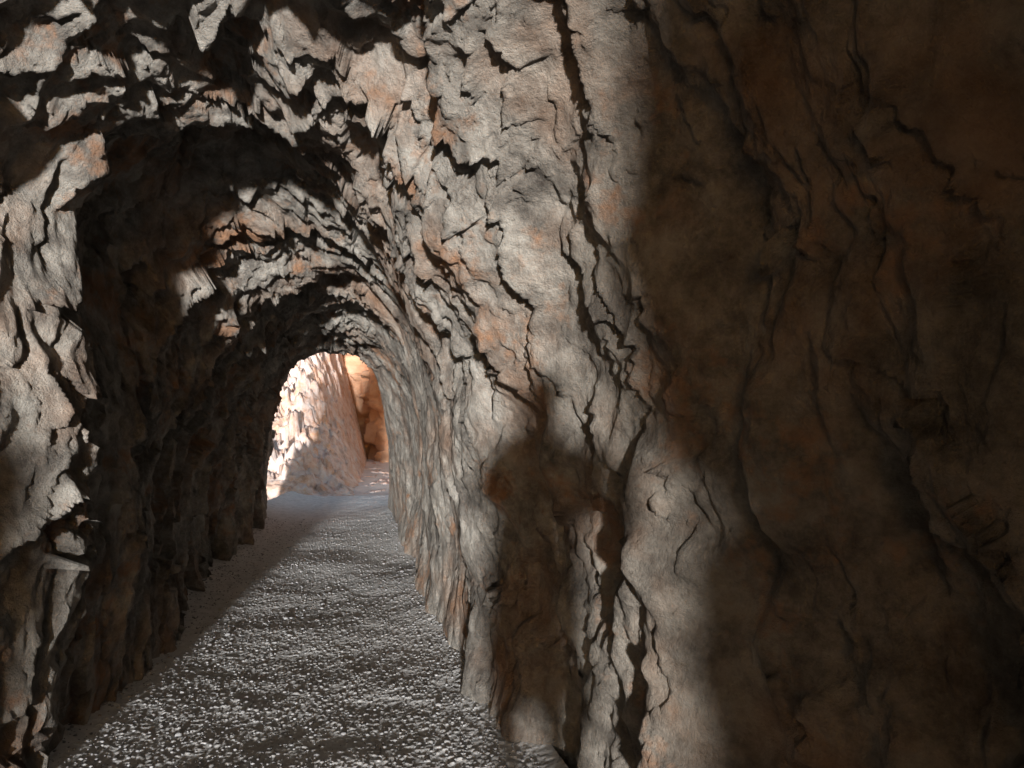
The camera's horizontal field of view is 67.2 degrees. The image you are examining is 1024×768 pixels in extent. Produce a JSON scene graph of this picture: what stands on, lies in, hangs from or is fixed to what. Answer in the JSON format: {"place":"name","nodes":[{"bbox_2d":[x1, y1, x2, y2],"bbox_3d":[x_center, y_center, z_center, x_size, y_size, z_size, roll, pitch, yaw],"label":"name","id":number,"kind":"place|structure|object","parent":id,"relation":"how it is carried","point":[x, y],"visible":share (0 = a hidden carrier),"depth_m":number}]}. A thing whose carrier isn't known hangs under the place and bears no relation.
{"place":"outdoors","nodes":[
{"label":"outdoors","id":0,"kind":"place"},
{"bbox_2d":[49,491,567,767],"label":"gravel path","id":1,"kind":"structure","parent":0,"point":[292,506],"depth_m":4.50},
{"bbox_2d":[266,352,388,499],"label":"rock slope","id":2,"kind":"structure","parent":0,"point":[318,448],"depth_m":16.41},
{"bbox_2d":[353,459,388,495],"bbox_3d":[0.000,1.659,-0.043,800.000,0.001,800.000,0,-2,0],"label":"ground","id":3,"kind":"structure","parent":0,"point":[360,489],"depth_m":16.53},
{"bbox_2d":[342,353,388,462],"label":"red cliff","id":4,"kind":"structure","parent":3,"relation":"on","point":[365,391],"depth_m":22.83},
{"bbox_2d":[0,0,1023,767],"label":"rock tunnel","id":5,"kind":"object","parent":3,"relation":"on","point":[682,340],"visible":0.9,"depth_m":2.70}
]}

